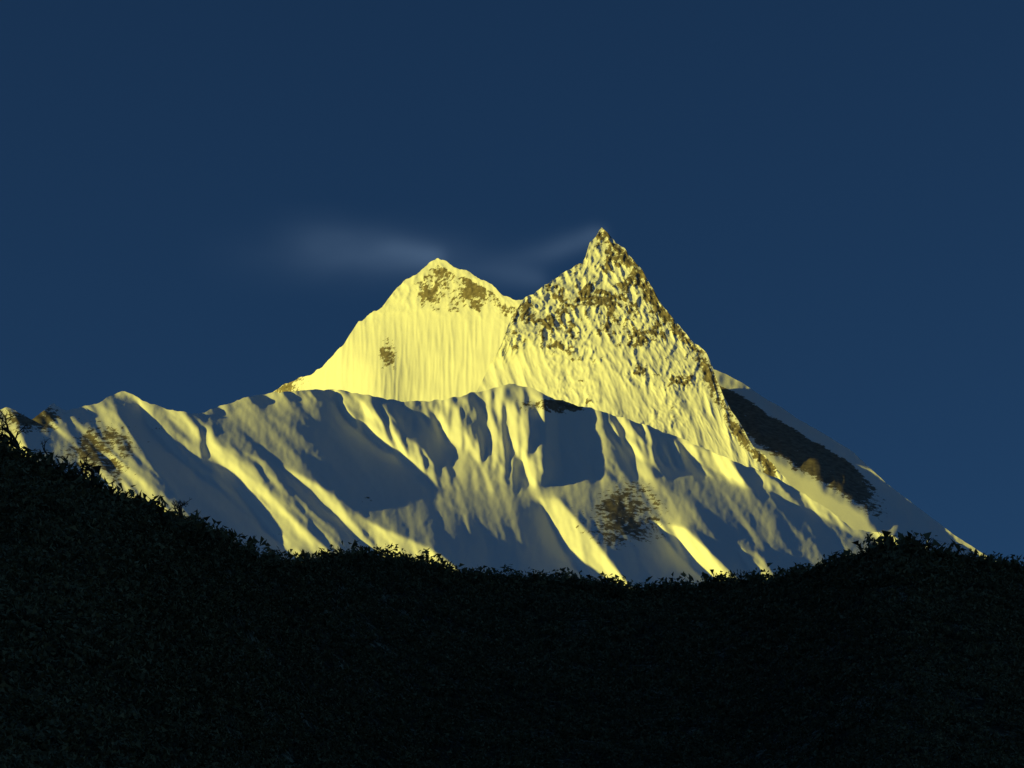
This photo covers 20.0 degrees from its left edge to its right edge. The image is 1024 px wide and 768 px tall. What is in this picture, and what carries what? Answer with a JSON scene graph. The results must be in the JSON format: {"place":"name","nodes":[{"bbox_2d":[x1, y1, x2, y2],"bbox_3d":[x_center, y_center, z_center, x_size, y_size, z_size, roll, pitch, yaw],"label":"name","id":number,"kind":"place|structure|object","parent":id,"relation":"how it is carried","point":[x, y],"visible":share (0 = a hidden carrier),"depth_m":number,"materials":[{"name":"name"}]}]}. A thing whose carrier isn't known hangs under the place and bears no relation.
{"place":"outdoors","nodes":[
{"label":"outdoors","id":0,"kind":"place"},
{"bbox_2d":[274,258,521,401],"bbox_3d":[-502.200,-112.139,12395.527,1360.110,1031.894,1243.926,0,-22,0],"label":"mountain summit","id":1,"kind":"structure","parent":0,"point":[436,328],"depth_m":12393.31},
{"bbox_2d":[0,384,896,587],"bbox_3d":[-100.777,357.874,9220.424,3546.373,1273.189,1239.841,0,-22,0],"label":"mountain face","id":2,"kind":"object","parent":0,"point":[523,479],"visible":0.44,"depth_m":9461.56},
{"bbox_2d":[0,428,1023,767],"bbox_3d":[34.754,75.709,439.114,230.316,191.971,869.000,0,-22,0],"label":"hillside ground","id":3,"kind":"structure","parent":0,"point":[558,703],"depth_m":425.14,"materials":[{"name":"green plant"}]},
{"bbox_2d":[0,408,29,453],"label":"bare tree","id":4,"kind":"object","parent":3,"relation":"on","point":[12,438],"visible":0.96,"depth_m":265.30,"materials":[{"name":"black plant"}]},
{"bbox_2d":[36,438,69,472],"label":"bare tree","id":5,"kind":"object","parent":3,"relation":"on","point":[45,452],"visible":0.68,"depth_m":265.71,"materials":[{"name":"black plant"}]},
{"bbox_2d":[69,452,102,491],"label":"tree","id":6,"kind":"object","parent":3,"relation":"on","point":[86,464],"visible":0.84,"depth_m":262.83,"materials":[{"name":"black plant"}]},
{"bbox_2d":[172,499,190,518],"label":"tree","id":7,"kind":"object","parent":3,"relation":"on","point":[178,507],"visible":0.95,"depth_m":301.12,"materials":[{"name":"black plant"}]},
{"bbox_2d":[729,570,748,582],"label":"tree","id":8,"kind":"object","parent":3,"relation":"on","point":[737,574],"visible":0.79,"depth_m":595.98,"materials":[{"name":"black plant"}]},
{"bbox_2d":[867,533,884,552],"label":"tree","id":9,"kind":"object","parent":3,"relation":"on","point":[874,539],"visible":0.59,"depth_m":502.91,"materials":[{"name":"black plant"}]},
{"bbox_2d":[910,536,938,550],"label":"tree","id":10,"kind":"object","parent":3,"relation":"on","point":[914,537],"visible":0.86,"depth_m":492.20,"materials":[{"name":"black plant"}]},
{"bbox_2d":[0,0,1023,565],"label":"sky","id":11,"kind":"structure","parent":0,"point":[202,202],"materials":[{"name":"blue"}]},
{"bbox_2d":[477,227,788,484],"bbox_3d":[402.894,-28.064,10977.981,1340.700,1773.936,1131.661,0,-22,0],"label":"mountain peak","id":12,"kind":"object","parent":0,"point":[599,328],"visible":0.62,"depth_m":11298.63,"materials":[{"name":"white snow"}]},
{"bbox_2d":[713,369,986,558],"bbox_3d":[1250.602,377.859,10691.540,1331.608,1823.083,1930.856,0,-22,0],"label":"mountain ridge","id":13,"kind":"structure","parent":0,"point":[851,489],"depth_m":10924.05,"materials":[{"name":"snow"}]}
]}

